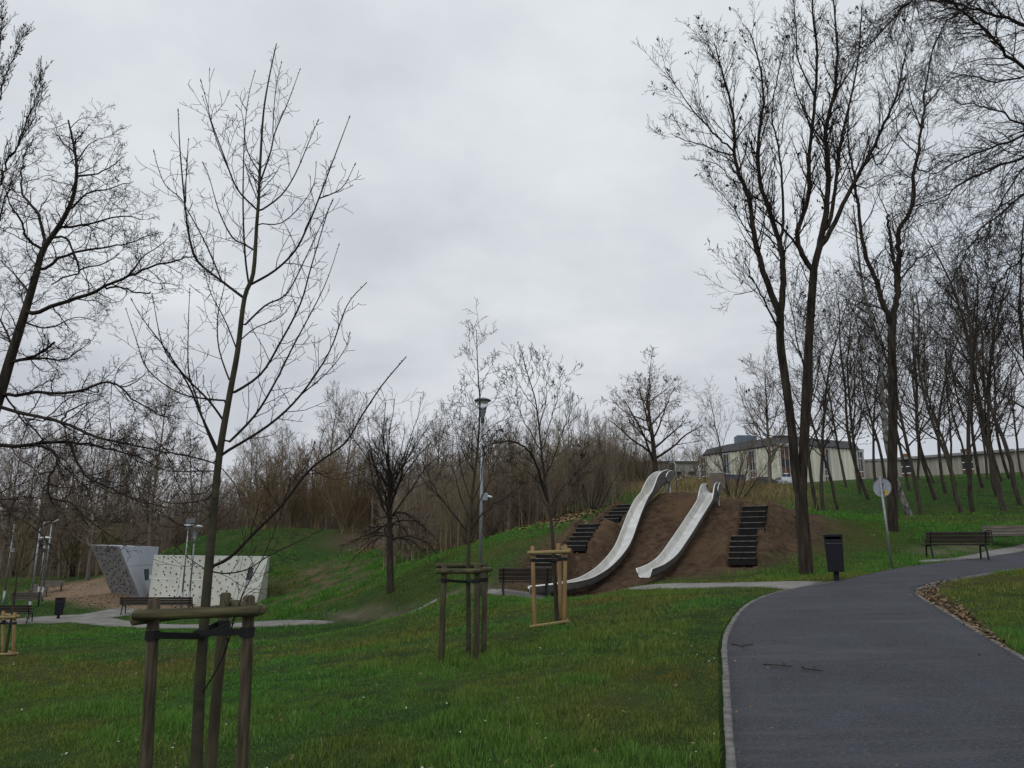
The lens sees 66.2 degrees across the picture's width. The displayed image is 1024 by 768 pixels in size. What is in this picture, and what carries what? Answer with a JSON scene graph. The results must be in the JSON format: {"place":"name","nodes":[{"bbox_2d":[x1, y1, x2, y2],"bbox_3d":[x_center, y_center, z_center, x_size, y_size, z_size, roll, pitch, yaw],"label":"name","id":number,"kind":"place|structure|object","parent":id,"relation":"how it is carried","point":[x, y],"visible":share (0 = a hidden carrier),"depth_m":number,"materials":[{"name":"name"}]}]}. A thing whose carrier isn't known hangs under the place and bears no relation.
{"place":"outdoors","nodes":[
{"label":"outdoors","id":0,"kind":"place"},
{"bbox_2d":[69,607,141,618],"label":"paved path","id":1,"kind":"structure","parent":0,"point":[111,613],"depth_m":40.80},
{"bbox_2d":[0,614,334,628],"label":"paved path","id":2,"kind":"structure","parent":0,"point":[110,622],"depth_m":36.92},
{"bbox_2d":[0,472,1023,767],"bbox_3d":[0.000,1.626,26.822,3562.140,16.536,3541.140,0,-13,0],"label":"ground","id":3,"kind":"structure","parent":0,"point":[714,554],"depth_m":19.57,"materials":[{"name":"plant"}]},
{"bbox_2d":[0,611,19,655],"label":"tree stake frame","id":4,"kind":"object","parent":3,"relation":"on","point":[14,617],"visible":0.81,"depth_m":20.22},
{"bbox_2d":[0,431,44,572],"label":"woodland tree","id":5,"kind":"object","parent":3,"relation":"on","point":[14,468],"visible":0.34,"depth_m":77.41,"materials":[{"name":"brown plant"}]},
{"bbox_2d":[0,515,46,652],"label":"young tree","id":6,"kind":"object","parent":3,"relation":"on","point":[12,612],"visible":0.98,"depth_m":20.80,"materials":[{"name":"brown plant"}]},
{"bbox_2d":[0,415,48,578],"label":"woodland tree","id":7,"kind":"object","parent":3,"relation":"on","point":[10,493],"visible":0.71,"depth_m":61.28,"materials":[{"name":"brown plant"}]},
{"bbox_2d":[0,0,53,234],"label":"poplar tree","id":8,"kind":"object","parent":3,"relation":"on","point":[23,131],"visible":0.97,"depth_m":41.97,"materials":[{"name":"brown plant"}]},
{"bbox_2d":[0,420,69,524],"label":"woodland tree","id":9,"kind":"object","parent":3,"relation":"on","point":[30,452],"visible":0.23,"depth_m":94.75,"materials":[{"name":"brown plant"}]},
{"bbox_2d":[25,435,69,570],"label":"woodland tree","id":10,"kind":"object","parent":3,"relation":"on","point":[52,456],"visible":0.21,"depth_m":82.28,"materials":[{"name":"brown plant"}]},
{"bbox_2d":[3,450,104,576],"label":"woodland tree","id":11,"kind":"object","parent":3,"relation":"on","point":[36,525],"visible":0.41,"depth_m":69.05,"materials":[{"name":"brown plant"}]},
{"bbox_2d":[33,420,80,551],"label":"woodland tree","id":12,"kind":"object","parent":3,"relation":"on","point":[54,456],"visible":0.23,"depth_m":89.66,"materials":[{"name":"brown plant"}]},
{"bbox_2d":[37,426,98,577],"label":"woodland tree","id":13,"kind":"object","parent":3,"relation":"on","point":[59,546],"visible":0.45,"depth_m":67.91,"materials":[{"name":"brown plant"}]},
{"bbox_2d":[44,508,94,576],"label":"olive shrub","id":14,"kind":"object","parent":3,"relation":"on","point":[76,551],"visible":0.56,"depth_m":67.81,"materials":[{"name":"brown plant"}]},
{"bbox_2d":[63,418,121,536],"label":"woodland tree","id":15,"kind":"object","parent":3,"relation":"on","point":[95,450],"visible":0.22,"depth_m":91.67,"materials":[{"name":"brown plant"}]},
{"bbox_2d":[49,447,164,580],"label":"woodland tree","id":16,"kind":"object","parent":3,"relation":"on","point":[91,555],"visible":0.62,"depth_m":59.99,"materials":[{"name":"brown plant"}]},
{"bbox_2d":[72,421,141,565],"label":"woodland tree","id":17,"kind":"object","parent":3,"relation":"on","point":[102,461],"visible":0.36,"depth_m":76.23,"materials":[{"name":"brown plant"}]},
{"bbox_2d":[0,96,237,581],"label":"bare tree","id":18,"kind":"object","parent":3,"relation":"on","point":[10,360],"visible":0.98,"depth_m":24.36,"materials":[{"name":"brown plant"}]},
{"bbox_2d":[91,545,158,599],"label":"climbing wall","id":19,"kind":"structure","parent":3,"relation":"on","point":[131,577],"depth_m":46.96,"materials":[{"name":"grey paint"}]},
{"bbox_2d":[95,428,159,544],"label":"woodland tree","id":20,"kind":"object","parent":3,"relation":"on","point":[124,480],"visible":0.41,"depth_m":69.80,"materials":[{"name":"brown plant"}]},
{"bbox_2d":[97,366,200,546],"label":"woodland tree","id":21,"kind":"object","parent":3,"relation":"on","point":[154,490],"visible":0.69,"depth_m":65.14,"materials":[{"name":"brown plant"}]},
{"bbox_2d":[98,446,200,545],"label":"woodland tree","id":22,"kind":"object","parent":3,"relation":"on","point":[138,480],"visible":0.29,"depth_m":75.45,"materials":[{"name":"brown plant"}]},
{"bbox_2d":[120,597,195,614],"bbox_3d":[-18.516,11.599,41.015,3.700,0.951,0.649,1,-13,-4],"label":"park bench","id":23,"kind":"object","parent":3,"relation":"on","point":[176,601],"visible":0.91,"depth_m":40.87,"materials":[{"name":"brown wood"}]},
{"bbox_2d":[161,419,231,539],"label":"woodland tree","id":24,"kind":"object","parent":3,"relation":"on","point":[191,482],"visible":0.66,"depth_m":71.27,"materials":[{"name":"brown plant"}]},
{"bbox_2d":[130,592,266,767],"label":"tree stake frame","id":25,"kind":"object","parent":3,"relation":"on","point":[153,615],"visible":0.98,"depth_m":5.17,"materials":[{"name":"wood"}]},
{"bbox_2d":[148,555,269,605],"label":"climbing wall","id":26,"kind":"structure","parent":3,"relation":"on","point":[167,580],"depth_m":43.96,"materials":[{"name":"grey paint"}]},
{"bbox_2d":[195,465,252,530],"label":"woodland tree","id":27,"kind":"object","parent":3,"relation":"on","point":[222,503],"visible":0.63,"depth_m":73.70,"materials":[{"name":"brown plant"}]},
{"bbox_2d":[223,423,270,529],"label":"woodland tree","id":28,"kind":"object","parent":3,"relation":"on","point":[247,475],"visible":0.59,"depth_m":74.79,"materials":[{"name":"brown plant"}]},
{"bbox_2d":[108,43,406,767],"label":"young tree","id":29,"kind":"object","parent":3,"relation":"on","point":[197,739],"visible":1,"depth_m":5.85,"materials":[{"name":"brown plant"}]},
{"bbox_2d":[227,438,293,528],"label":"willow shrub","id":30,"kind":"object","parent":3,"relation":"on","point":[265,506],"visible":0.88,"depth_m":66.21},
{"bbox_2d":[258,414,305,528],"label":"woodland tree","id":31,"kind":"object","parent":3,"relation":"on","point":[282,460],"visible":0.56,"depth_m":75.55,"materials":[{"name":"brown plant"}]},
{"bbox_2d":[246,432,341,528],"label":"willow shrub","id":32,"kind":"object","parent":3,"relation":"on","point":[293,511],"visible":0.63,"depth_m":68.06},
{"bbox_2d":[284,446,345,528],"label":"willow shrub","id":33,"kind":"object","parent":3,"relation":"on","point":[316,511],"visible":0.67,"depth_m":67.02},
{"bbox_2d":[0,412,658,578],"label":"woodland thicket","id":34,"kind":"object","parent":3,"relation":"on","point":[432,520],"visible":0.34,"depth_m":54.30,"materials":[{"name":"plant"}]},
{"bbox_2d":[308,381,359,528],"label":"bare tree","id":35,"kind":"object","parent":3,"relation":"on","point":[332,435],"visible":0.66,"depth_m":76.63,"materials":[{"name":"brown plant"}]},
{"bbox_2d":[309,437,390,532],"bbox_3d":[-13.365,8.291,64.257,7.925,8.358,5.961,0,-13,1],"label":"willow shrub","id":36,"kind":"object","parent":3,"relation":"on","point":[338,492],"visible":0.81,"depth_m":64.29,"materials":[{"name":"plant"}]},
{"bbox_2d":[330,388,369,528],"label":"bare tree","id":37,"kind":"object","parent":3,"relation":"on","point":[349,443],"visible":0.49,"depth_m":77.21,"materials":[{"name":"brown plant"}]},
{"bbox_2d":[331,451,407,531],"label":"willow shrub","id":38,"kind":"object","parent":3,"relation":"on","point":[363,508],"visible":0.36,"depth_m":65.20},
{"bbox_2d":[353,405,396,532],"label":"woodland tree","id":39,"kind":"object","parent":3,"relation":"on","point":[372,487],"visible":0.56,"depth_m":64.47,"materials":[{"name":"brown plant"}]},
{"bbox_2d":[317,382,462,593],"bbox_3d":[-4.865,4.202,31.713,4.755,8.478,4.901,-6,-14,26],"label":"pollard tree","id":40,"kind":"object","parent":3,"relation":"on","point":[390,477],"visible":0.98,"depth_m":31.50,"materials":[{"name":"brown plant"}]},
{"bbox_2d":[420,398,455,497],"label":"woodland tree","id":41,"kind":"object","parent":3,"relation":"on","point":[438,449],"visible":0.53,"depth_m":62.02,"materials":[{"name":"brown plant"}]},
{"bbox_2d":[435,563,492,664],"bbox_3d":[-0.623,3.654,12.328,0.833,1.641,1.166,-5,-14,21],"label":"tree stake frame","id":42,"kind":"object","parent":3,"relation":"on","point":[484,569],"visible":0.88,"depth_m":12.01,"materials":[{"name":"wood"}]},
{"bbox_2d":[445,490,490,544],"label":"bare sapling","id":43,"kind":"object","parent":3,"relation":"on","point":[465,532],"visible":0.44,"depth_m":40.31,"materials":[{"name":"brown plant"}]},
{"bbox_2d":[411,297,541,660],"bbox_3d":[-0.558,1.579,12.842,2.038,5.922,1.904,0,-13,0],"label":"young tree","id":44,"kind":"object","parent":3,"relation":"on","point":[468,614],"visible":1,"depth_m":12.75,"materials":[{"name":"brown plant"}]},
{"bbox_2d":[474,397,491,596],"bbox_3d":[-0.898,3.331,23.349,0.519,5.995,0.519,4,-14,-18],"label":"street lamp","id":45,"kind":"object","parent":3,"relation":"on","point":[485,402],"visible":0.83,"depth_m":23.30,"materials":[{"name":"metal"}]},
{"bbox_2d":[456,471,522,537],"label":"bare sapling","id":46,"kind":"object","parent":3,"relation":"on","point":[495,517],"visible":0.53,"depth_m":40.36,"materials":[{"name":"brown plant"}]},
{"bbox_2d":[0,472,1023,767],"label":"grass","id":47,"kind":"structure","parent":3,"relation":"on","point":[172,718],"depth_m":11.76,"materials":[{"name":"plant"}]},
{"bbox_2d":[14,502,1013,767],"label":"fallen leaves","id":48,"kind":"object","parent":3,"relation":"on","point":[586,512],"visible":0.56,"depth_m":16.15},
{"bbox_2d":[485,462,552,524],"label":"bare sapling","id":49,"kind":"object","parent":3,"relation":"on","point":[525,514],"visible":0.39,"depth_m":42.07,"materials":[{"name":"brown plant"}]},
{"bbox_2d":[472,342,604,621],"bbox_3d":[0.532,1.873,15.905,2.616,5.900,2.250,0,-13,0],"label":"young tree","id":50,"kind":"object","parent":3,"relation":"on","point":[548,506],"visible":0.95,"depth_m":16.04,"materials":[{"name":"brown plant"}]},
{"bbox_2d":[527,543,571,628],"bbox_3d":[0.728,4.050,15.636,0.866,1.741,1.126,0,-13,0],"label":"tree stake frame","id":51,"kind":"object","parent":3,"relation":"on","point":[564,550],"visible":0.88,"depth_m":15.28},
{"bbox_2d":[534,466,569,517],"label":"bare sapling","id":52,"kind":"object","parent":3,"relation":"on","point":[557,502],"visible":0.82,"depth_m":38.41,"materials":[{"name":"brown plant"}]},
{"bbox_2d":[567,524,599,550],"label":"mound steps","id":53,"kind":"structure","parent":3,"relation":"on","point":[581,537],"depth_m":28.88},
{"bbox_2d":[560,446,637,508],"bbox_3d":[4.395,4.907,40.725,4.899,3.669,2.643,-7,-15,28],"label":"shrub","id":54,"kind":"object","parent":3,"relation":"on","point":[603,481],"visible":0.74,"depth_m":40.40,"materials":[{"name":"brown plant"}]},
{"bbox_2d":[528,462,676,594],"bbox_3d":[3.789,4.888,28.328,1.480,5.110,9.539,-10,-16,37],"label":"hill slide","id":55,"kind":"object","parent":3,"relation":"on","point":[655,482],"visible":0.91,"depth_m":28.53,"materials":[{"name":"metal"}]},
{"bbox_2d":[594,344,713,472],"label":"round crown tree","id":56,"kind":"object","parent":3,"relation":"on","point":[649,423],"visible":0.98,"depth_m":56.25,"materials":[{"name":"brown plant"}]},
{"bbox_2d":[497,492,837,596],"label":"soil clods","id":57,"kind":"object","parent":3,"relation":"on","point":[611,574],"visible":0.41,"depth_m":26.84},
{"bbox_2d":[636,472,724,577],"bbox_3d":[6.122,4.720,27.463,0.805,3.950,7.296,-8,-15,32],"label":"hill slide","id":58,"kind":"object","parent":3,"relation":"on","point":[668,557],"visible":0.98,"depth_m":27.54,"materials":[{"name":"metal"}]},
{"bbox_2d":[685,376,748,496],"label":"bare tree","id":59,"kind":"object","parent":3,"relation":"on","point":[716,432],"visible":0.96,"depth_m":44.77,"materials":[{"name":"brown plant"}]},
{"bbox_2d":[684,432,788,499],"bbox_3d":[12.325,4.584,43.048,5.493,4.146,2.941,1,-13,-3],"label":"bare shrub","id":60,"kind":"object","parent":3,"relation":"on","point":[738,474],"visible":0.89,"depth_m":42.82,"materials":[{"name":"brown plant"}]},
{"bbox_2d":[728,535,757,564],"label":"mound steps","id":61,"kind":"structure","parent":3,"relation":"on","point":[743,548],"depth_m":25.26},
{"bbox_2d":[738,505,767,534],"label":"mound steps","id":62,"kind":"structure","parent":3,"relation":"on","point":[753,520],"depth_m":28.09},
{"bbox_2d":[721,581,833,767],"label":"kerb","id":63,"kind":"structure","parent":3,"relation":"on","point":[729,740],"depth_m":8.27,"materials":[{"name":"concrete"}]},
{"bbox_2d":[734,341,821,484],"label":"bare tree","id":64,"kind":"object","parent":3,"relation":"on","point":[768,442],"visible":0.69,"depth_m":66.75,"materials":[{"name":"brown plant"}]},
{"bbox_2d":[698,435,865,481],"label":"sports hall","id":65,"kind":"structure","parent":3,"relation":"on","point":[729,455],"depth_m":114.46,"materials":[{"name":"stone"}]},
{"bbox_2d":[631,0,937,573],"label":"forked tree","id":66,"kind":"object","parent":3,"relation":"on","point":[799,466],"visible":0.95,"depth_m":23.80,"materials":[{"name":"brown plant"}]},
{"bbox_2d":[741,255,851,510],"bbox_3d":[14.900,-0.430,39.545,5.764,13.933,4.478,11,-17,-40],"label":"leaning tree","id":67,"kind":"object","parent":3,"relation":"on","point":[818,428],"visible":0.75,"depth_m":39.49,"materials":[{"name":"brown plant"}]},
{"bbox_2d":[756,296,853,510],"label":"leaning tree","id":68,"kind":"object","parent":3,"relation":"on","point":[832,487],"visible":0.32,"depth_m":41.28,"materials":[{"name":"brown plant"}]},
{"bbox_2d":[785,310,857,487],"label":"leaning tree","id":69,"kind":"object","parent":3,"relation":"on","point":[841,464],"visible":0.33,"depth_m":61.26,"materials":[{"name":"brown plant"}]},
{"bbox_2d":[771,260,876,499],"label":"leaning tree","id":70,"kind":"object","parent":3,"relation":"on","point":[864,489],"visible":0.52,"depth_m":48.21,"materials":[{"name":"brown plant"}]},
{"bbox_2d":[781,266,881,510],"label":"leaning tree","id":71,"kind":"object","parent":3,"relation":"on","point":[822,444],"visible":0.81,"depth_m":40.49,"materials":[{"name":"brown plant"}]},
{"bbox_2d":[823,534,843,580],"bbox_3d":[7.589,4.146,18.440,0.420,1.200,0.320,-5,-14,21],"label":"litter bin","id":72,"kind":"object","parent":3,"relation":"on","point":[834,556],"visible":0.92,"depth_m":18.34,"materials":[{"name":"paint"}]},
{"bbox_2d":[802,267,885,493],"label":"leaning tree","id":73,"kind":"object","parent":3,"relation":"on","point":[853,435],"visible":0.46,"depth_m":52.29,"materials":[{"name":"brown plant"}]},
{"bbox_2d":[815,273,904,479],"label":"leaning tree","id":74,"kind":"object","parent":3,"relation":"on","point":[876,439],"visible":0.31,"depth_m":58.54,"materials":[{"name":"brown plant"}]},
{"bbox_2d":[825,183,918,515],"bbox_3d":[18.369,-1.935,40.388,4.047,18.330,3.719,6,-14,-25],"label":"birch tree","id":75,"kind":"object","parent":3,"relation":"on","point":[905,504],"visible":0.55,"depth_m":40.44,"materials":[{"name":"brown plant"}]},
{"bbox_2d":[827,296,932,491],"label":"leaning tree","id":76,"kind":"object","parent":3,"relation":"on","point":[904,469],"visible":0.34,"depth_m":56.22,"materials":[{"name":"brown plant"}]},
{"bbox_2d":[853,293,911,481],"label":"leaning tree","id":77,"kind":"object","parent":3,"relation":"on","point":[873,459],"visible":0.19,"depth_m":61.49,"materials":[{"name":"brown plant"}]},
{"bbox_2d":[873,476,892,568],"bbox_3d":[10.352,3.911,21.691,0.092,2.720,0.522,9,-17,-39],"label":"road sign","id":78,"kind":"object","parent":3,"relation":"on","point":[882,488],"visible":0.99,"depth_m":21.84,"materials":[{"name":"metal"}]},
{"bbox_2d":[818,260,956,513],"bbox_3d":[19.803,-0.564,41.564,5.778,15.423,5.152,-13,-18,43],"label":"leaning tree","id":79,"kind":"object","parent":3,"relation":"on","point":[916,489],"visible":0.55,"depth_m":41.26,"materials":[{"name":"brown plant"}]},
{"bbox_2d":[799,31,985,531],"bbox_3d":[16.573,-5.242,33.318,9.466,23.259,5.873,0,-13,0],"label":"bare tree","id":80,"kind":"object","parent":3,"relation":"on","point":[892,453],"visible":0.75,"depth_m":32.74,"materials":[{"name":"brown plant"}]},
{"bbox_2d":[852,253,951,499],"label":"leaning tree","id":81,"kind":"object","parent":3,"relation":"on","point":[933,494],"visible":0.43,"depth_m":48.97,"materials":[{"name":"brown plant"}]},
{"bbox_2d":[877,323,936,483],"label":"leaning tree","id":82,"kind":"object","parent":3,"relation":"on","point":[931,476],"visible":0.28,"depth_m":61.68,"materials":[{"name":"brown plant"}]},
{"bbox_2d":[805,0,1023,360],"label":"bare tree","id":83,"kind":"object","parent":3,"relation":"on","point":[967,15],"visible":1,"depth_m":17.64,"materials":[{"name":"brown plant"}]},
{"bbox_2d":[847,231,986,512],"bbox_3d":[22.157,-0.650,43.324,6.762,16.193,5.994,-9,-16,35],"label":"leaning tree","id":84,"kind":"object","parent":3,"relation":"on","point":[951,472],"visible":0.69,"depth_m":42.55,"materials":[{"name":"brown plant"}]},
{"bbox_2d":[887,281,973,481],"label":"leaning tree","id":85,"kind":"object","parent":3,"relation":"on","point":[941,436],"visible":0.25,"depth_m":62.05,"materials":[{"name":"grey plant"}]},
{"bbox_2d":[909,300,977,473],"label":"leaning tree","id":86,"kind":"object","parent":3,"relation":"on","point":[961,442],"visible":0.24,"depth_m":64.32,"materials":[{"name":"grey plant"}]},
{"bbox_2d":[864,448,1023,478],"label":"long hall","id":87,"kind":"structure","parent":3,"relation":"on","point":[957,463],"depth_m":114.78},
{"bbox_2d":[882,174,1023,511],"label":"leaning tree","id":88,"kind":"object","parent":3,"relation":"on","point":[1001,501],"visible":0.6,"depth_m":44.13,"materials":[{"name":"brown plant"}]},
{"bbox_2d":[911,276,996,493],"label":"leaning tree","id":89,"kind":"object","parent":3,"relation":"on","point":[939,456],"visible":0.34,"depth_m":53.28,"materials":[{"name":"grey plant"}]},
{"bbox_2d":[921,531,989,559],"bbox_3d":[14.495,5.307,25.636,1.950,0.951,0.649,-2,-13,8],"label":"park bench","id":90,"kind":"object","parent":3,"relation":"on","point":[930,535],"visible":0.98,"depth_m":25.46,"materials":[{"name":"brown wood"}]},
{"bbox_2d":[898,202,1023,505],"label":"leaning tree","id":91,"kind":"object","parent":3,"relation":"on","point":[1012,472],"visible":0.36,"depth_m":47.16,"materials":[{"name":"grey plant"}]},
{"bbox_2d":[914,263,1012,487],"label":"leaning tree","id":92,"kind":"object","parent":3,"relation":"on","point":[976,457],"visible":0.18,"depth_m":55.71,"materials":[{"name":"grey plant"}]},
{"bbox_2d":[905,217,1022,512],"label":"leaning tree","id":93,"kind":"object","parent":3,"relation":"on","point":[969,408],"visible":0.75,"depth_m":41.07,"materials":[{"name":"brown plant"}]},
{"bbox_2d":[915,568,1023,659],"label":"kerb","id":94,"kind":"structure","parent":3,"relation":"on","point":[1021,656],"depth_m":14.27,"materials":[{"name":"concrete"}]},
{"bbox_2d":[941,318,1010,480],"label":"leaning tree","id":95,"kind":"object","parent":3,"relation":"on","point":[998,471],"visible":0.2,"depth_m":60.18,"materials":[{"name":"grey plant"}]},
{"bbox_2d":[932,279,1022,478],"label":"leaning tree","id":96,"kind":"object","parent":3,"relation":"on","point":[1002,458],"visible":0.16,"depth_m":61.91,"materials":[{"name":"grey plant"}]},
{"bbox_2d":[939,221,1023,496],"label":"leaning tree","id":97,"kind":"object","parent":3,"relation":"on","point":[989,428],"visible":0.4,"depth_m":50.16,"materials":[{"name":"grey plant"}]},
{"bbox_2d":[941,174,1023,424],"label":"leaning tree","id":98,"kind":"object","parent":3,"relation":"on","point":[1020,329],"visible":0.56,"depth_m":40.22,"materials":[{"name":"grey plant"}]},
{"bbox_2d":[982,525,1023,545],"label":"park bench","id":99,"kind":"object","parent":3,"relation":"on","point":[994,531],"visible":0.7,"depth_m":29.80,"materials":[{"name":"brown wood"}]},
{"bbox_2d":[983,307,1023,478],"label":"leaning tree","id":100,"kind":"object","parent":3,"relation":"on","point":[1017,446],"visible":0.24,"depth_m":62.48,"materials":[{"name":"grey plant"}]},
{"bbox_2d":[0,0,1023,532],"label":"sky","id":101,"kind":"structure","parent":0,"point":[504,151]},
{"bbox_2d":[487,589,553,598],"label":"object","id":102,"kind":"structure","parent":0,"point":[510,592],"depth_m":24.15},
{"bbox_2d":[498,568,551,597],"bbox_3d":[0.396,6.093,23.967,1.620,0.951,0.649,1,-13,-3],"label":"park bench","id":103,"kind":"object","parent":102,"relation":"on","point":[545,574],"visible":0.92,"depth_m":23.78,"materials":[{"name":"brown wood"}]},
{"bbox_2d":[610,474,825,511],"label":"dry grass","id":104,"kind":"structure","parent":0,"point":[696,484],"depth_m":48.53,"materials":[{"name":"plant"}]},
{"bbox_2d":[629,581,822,589],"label":"concrete path","id":105,"kind":"structure","parent":0,"point":[787,584],"depth_m":19.88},
{"bbox_2d":[727,551,1023,767],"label":"asphalt path","id":106,"kind":"structure","parent":0,"point":[892,658],"depth_m":8.89,"materials":[{"name":"asphalt"}]},
{"bbox_2d":[918,544,1023,562],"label":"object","id":107,"kind":"structure","parent":0,"point":[1009,550],"depth_m":27.57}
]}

